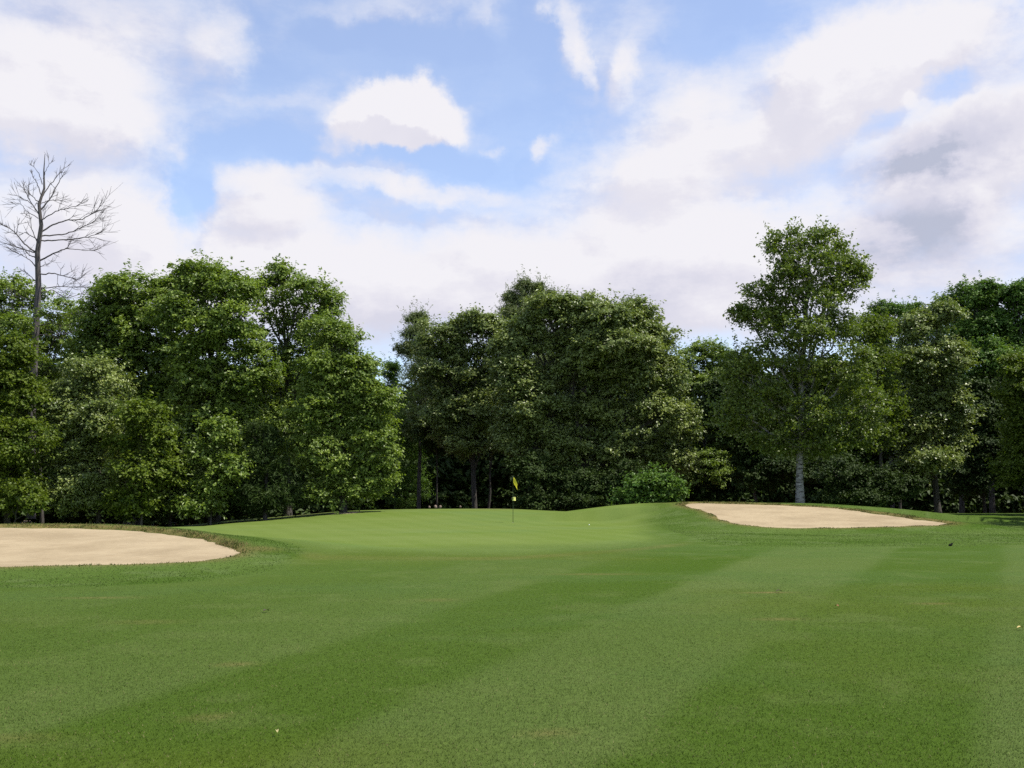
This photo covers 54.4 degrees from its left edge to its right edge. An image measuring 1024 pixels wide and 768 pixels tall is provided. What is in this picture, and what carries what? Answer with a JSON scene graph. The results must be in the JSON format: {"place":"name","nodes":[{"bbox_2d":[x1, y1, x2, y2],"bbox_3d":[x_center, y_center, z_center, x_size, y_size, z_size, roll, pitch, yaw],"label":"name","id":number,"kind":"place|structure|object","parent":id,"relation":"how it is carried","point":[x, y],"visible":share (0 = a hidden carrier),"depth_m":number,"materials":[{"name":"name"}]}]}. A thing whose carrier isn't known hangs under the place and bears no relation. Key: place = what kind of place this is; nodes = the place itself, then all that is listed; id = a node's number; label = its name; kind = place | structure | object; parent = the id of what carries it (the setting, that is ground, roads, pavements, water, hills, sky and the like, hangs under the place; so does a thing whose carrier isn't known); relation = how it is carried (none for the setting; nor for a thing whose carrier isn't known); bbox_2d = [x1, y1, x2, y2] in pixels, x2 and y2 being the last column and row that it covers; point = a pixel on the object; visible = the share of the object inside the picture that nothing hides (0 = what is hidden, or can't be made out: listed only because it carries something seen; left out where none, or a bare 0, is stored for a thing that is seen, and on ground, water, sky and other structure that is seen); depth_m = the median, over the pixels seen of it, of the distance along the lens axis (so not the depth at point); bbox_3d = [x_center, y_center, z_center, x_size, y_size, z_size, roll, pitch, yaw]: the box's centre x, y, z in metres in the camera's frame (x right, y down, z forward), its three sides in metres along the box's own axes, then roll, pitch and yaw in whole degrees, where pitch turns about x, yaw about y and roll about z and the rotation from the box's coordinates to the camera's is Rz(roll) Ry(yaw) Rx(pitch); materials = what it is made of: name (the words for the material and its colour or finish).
{"place":"outdoors","nodes":[
{"label":"outdoors","id":0,"kind":"place"},
{"bbox_2d":[0,502,1023,767],"bbox_3d":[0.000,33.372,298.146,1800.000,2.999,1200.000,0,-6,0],"label":"ground","id":1,"kind":"structure","parent":0,"point":[492,550],"depth_m":11.01,"materials":[{"name":"green plant"}]},
{"bbox_2d":[0,468,53,522],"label":"shrub","id":2,"kind":"object","parent":1,"relation":"on","point":[27,496],"visible":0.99,"depth_m":51.25,"materials":[{"name":"green plant"}]},
{"bbox_2d":[0,321,65,523],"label":"leafy tree","id":3,"kind":"object","parent":1,"relation":"on","point":[17,355],"visible":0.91,"depth_m":53.30,"materials":[{"name":"green plant"}]},
{"bbox_2d":[0,266,89,522],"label":"leafy tree","id":4,"kind":"object","parent":1,"relation":"on","point":[7,318],"visible":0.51,"depth_m":70.06,"materials":[{"name":"green plant"}]},
{"bbox_2d":[0,153,119,518],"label":"dead pine","id":5,"kind":"object","parent":1,"relation":"on","point":[37,280],"visible":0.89,"depth_m":67.31,"materials":[{"name":"grey wood"}]},
{"bbox_2d":[27,344,173,523],"bbox_3d":[-23.098,3.393,55.853,7.346,11.220,6.330,4,-7,-33],"label":"silver maple","id":6,"kind":"object","parent":1,"relation":"on","point":[88,417],"visible":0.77,"depth_m":54.82,"materials":[{"name":"green plant"}]},
{"bbox_2d":[0,528,239,566],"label":"bunker sand","id":7,"kind":"structure","parent":1,"relation":"on","point":[43,546],"depth_m":24.99,"materials":[{"name":"beige sand"}]},
{"bbox_2d":[3,522,254,567],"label":"bunker lip grass","id":8,"kind":"structure","parent":1,"relation":"on","point":[207,537],"depth_m":27.54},
{"bbox_2d":[58,258,201,525],"bbox_3d":[-24.176,0.769,62.807,9.462,17.711,6.434,0,-6,0],"label":"broadleaf tree","id":9,"kind":"object","parent":1,"relation":"on","point":[113,327],"visible":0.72,"depth_m":62.26,"materials":[{"name":"green plant"}]},
{"bbox_2d":[86,385,198,524],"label":"young tree","id":10,"kind":"object","parent":1,"relation":"on","point":[139,496],"visible":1,"depth_m":53.17,"materials":[{"name":"green plant"}]},
{"bbox_2d":[90,403,262,526],"bbox_3d":[-19.250,4.763,57.088,10.676,7.492,5.596,-1,-6,13],"label":"understory tree","id":11,"kind":"object","parent":1,"relation":"on","point":[232,508],"visible":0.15,"depth_m":56.81,"materials":[{"name":"green plant"}]},
{"bbox_2d":[161,407,256,524],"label":"young tree","id":12,"kind":"object","parent":1,"relation":"on","point":[194,500],"visible":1,"depth_m":54.34,"materials":[{"name":"green plant"}]},
{"bbox_2d":[136,249,290,522],"bbox_3d":[-17.869,-0.053,59.765,9.225,16.945,6.049,-2,-6,21],"label":"broadleaf tree","id":13,"kind":"object","parent":1,"relation":"on","point":[218,324],"visible":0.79,"depth_m":59.01,"materials":[{"name":"green plant"}]},
{"bbox_2d":[220,404,314,519],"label":"hemlock","id":14,"kind":"object","parent":1,"relation":"on","point":[271,493],"visible":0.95,"depth_m":55.27,"materials":[{"name":"green plant"}]},
{"bbox_2d":[243,253,361,515],"bbox_3d":[-13.104,0.016,61.568,8.052,16.552,6.384,-4,-7,35],"label":"broadleaf tree","id":15,"kind":"object","parent":1,"relation":"on","point":[322,296],"visible":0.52,"depth_m":61.88,"materials":[{"name":"green plant"}]},
{"bbox_2d":[271,303,408,513],"bbox_3d":[-9.736,1.484,57.248,7.697,12.091,5.235,0,-6,0],"label":"broadleaf tree","id":16,"kind":"object","parent":1,"relation":"on","point":[359,431],"visible":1,"depth_m":56.36,"materials":[{"name":"green plant"}]},
{"bbox_2d":[329,511,361,514],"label":"bunker sand","id":17,"kind":"structure","parent":1,"relation":"on","point":[349,512],"depth_m":55.87,"materials":[{"name":"beige sand"}]},
{"bbox_2d":[375,351,435,508],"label":"pine","id":18,"kind":"object","parent":1,"relation":"on","point":[391,376],"visible":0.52,"depth_m":81.05,"materials":[{"name":"green plant"}]},
{"bbox_2d":[387,299,441,508],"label":"white pine","id":19,"kind":"object","parent":1,"relation":"on","point":[404,347],"visible":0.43,"depth_m":79.68,"materials":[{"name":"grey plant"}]},
{"bbox_2d":[403,406,461,508],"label":"slender tree","id":20,"kind":"object","parent":1,"relation":"on","point":[429,445],"visible":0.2,"depth_m":77.92,"materials":[{"name":"green plant"}]},
{"bbox_2d":[400,302,518,508],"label":"silver maple","id":21,"kind":"object","parent":1,"relation":"on","point":[455,405],"visible":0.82,"depth_m":74.31,"materials":[{"name":"green plant"}]},
{"bbox_2d":[475,424,501,508],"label":"slender tree","id":22,"kind":"object","parent":1,"relation":"on","point":[489,498],"visible":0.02,"depth_m":76.35,"materials":[{"name":"brown plant"}]},
{"bbox_2d":[0,350,1023,526],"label":"wood","id":23,"kind":"object","parent":1,"relation":"on","point":[454,484],"depth_m":85.85,"materials":[{"name":"green plant"}]},
{"bbox_2d":[512,477,517,522],"bbox_3d":[0.124,5.319,45.695,0.274,2.160,0.160,0,-6,0],"label":"golf flag","id":24,"kind":"object","parent":1,"relation":"on","point":[515,484],"visible":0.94,"depth_m":45.75,"materials":[{"name":"yellow fabric"}]},
{"bbox_2d":[489,264,570,509],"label":"white pine","id":25,"kind":"object","parent":1,"relation":"on","point":[524,287],"visible":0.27,"depth_m":86.57,"materials":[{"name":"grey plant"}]},
{"bbox_2d":[500,441,651,510],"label":"understory tree","id":26,"kind":"object","parent":1,"relation":"on","point":[589,482],"visible":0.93,"depth_m":65.70,"materials":[{"name":"green plant"}]},
{"bbox_2d":[481,282,707,478],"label":"broad maple","id":27,"kind":"object","parent":1,"relation":"on","point":[585,341],"visible":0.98,"depth_m":68.80,"materials":[{"name":"green plant"}]},
{"bbox_2d":[606,461,690,505],"bbox_3d":[6.974,5.306,51.089,4.140,2.762,2.860,2,-6,-15],"label":"shrub","id":28,"kind":"object","parent":1,"relation":"on","point":[651,486],"visible":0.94,"depth_m":50.65,"materials":[{"name":"green plant"}]},
{"bbox_2d":[668,333,739,491],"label":"broadleaf tree","id":29,"kind":"object","parent":1,"relation":"on","point":[707,452],"visible":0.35,"depth_m":85.25,"materials":[{"name":"green plant"}]},
{"bbox_2d":[692,373,864,501],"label":"understory tree","id":30,"kind":"object","parent":1,"relation":"on","point":[754,470],"visible":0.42,"depth_m":70.36,"materials":[{"name":"green plant"}]},
{"bbox_2d":[696,214,906,502],"bbox_3d":[16.348,-1.394,56.113,12.048,17.271,6.349,0,-6,0],"label":"birch tree","id":31,"kind":"object","parent":1,"relation":"on","point":[775,313],"visible":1,"depth_m":55.74,"materials":[{"name":"green plant"}]},
{"bbox_2d":[686,503,945,527],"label":"bunker sand","id":32,"kind":"structure","parent":1,"relation":"on","point":[778,516],"depth_m":43.32,"materials":[{"name":"beige sand"}]},
{"bbox_2d":[675,500,962,529],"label":"bunker lip grass","id":33,"kind":"structure","parent":1,"relation":"on","point":[860,509],"depth_m":44.92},
{"bbox_2d":[806,453,930,507],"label":"understory tree","id":34,"kind":"object","parent":1,"relation":"on","point":[867,484],"visible":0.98,"depth_m":59.22,"materials":[{"name":"green plant"}]},
{"bbox_2d":[829,301,915,507],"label":"leafy tree","id":35,"kind":"object","parent":1,"relation":"on","point":[876,328],"visible":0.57,"depth_m":61.73,"materials":[{"name":"green plant"}]},
{"bbox_2d":[861,288,922,507],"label":"distant tree","id":36,"kind":"object","parent":1,"relation":"on","point":[895,308],"visible":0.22,"depth_m":83.87,"materials":[{"name":"green plant"}]},
{"bbox_2d":[869,422,926,508],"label":"slender tree","id":37,"kind":"object","parent":1,"relation":"on","point":[889,453],"visible":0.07,"depth_m":67.35,"materials":[{"name":"green plant"}]},
{"bbox_2d":[901,295,949,509],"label":"distant tree","id":38,"kind":"object","parent":1,"relation":"on","point":[917,304],"visible":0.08,"depth_m":86.20,"materials":[{"name":"green plant"}]},
{"bbox_2d":[873,291,990,512],"bbox_3d":[26.437,1.305,63.743,7.462,14.847,6.193,5,-8,-42],"label":"silver maple","id":39,"kind":"object","parent":1,"relation":"on","point":[949,407],"visible":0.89,"depth_m":63.21,"materials":[{"name":"green plant"}]},
{"bbox_2d":[919,274,989,512],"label":"distant tree","id":40,"kind":"object","parent":1,"relation":"on","point":[958,292],"visible":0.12,"depth_m":82.39,"materials":[{"name":"green plant"}]},
{"bbox_2d":[937,373,1017,512],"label":"understory tree","id":41,"kind":"object","parent":1,"relation":"on","point":[972,476],"visible":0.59,"depth_m":70.98,"materials":[{"name":"green plant"}]},
{"bbox_2d":[946,270,1023,512],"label":"distant tree","id":42,"kind":"object","parent":1,"relation":"on","point":[985,294],"visible":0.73,"depth_m":79.54,"materials":[{"name":"green plant"}]},
{"bbox_2d":[982,336,1023,494],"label":"leafy tree","id":43,"kind":"object","parent":1,"relation":"on","point":[1011,466],"visible":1,"depth_m":57.71,"materials":[{"name":"green plant"}]},
{"bbox_2d":[994,277,1023,489],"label":"distant tree","id":44,"kind":"object","parent":1,"relation":"on","point":[1016,287],"visible":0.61,"depth_m":79.32,"materials":[{"name":"green plant"}]},
{"bbox_2d":[0,501,1023,587],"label":"rough grass","id":45,"kind":"structure","parent":0,"point":[810,535],"depth_m":29.55,"materials":[{"name":"green plant"}]},
{"bbox_2d":[0,0,1023,398],"label":"sky","id":46,"kind":"structure","parent":0,"point":[432,151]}
]}

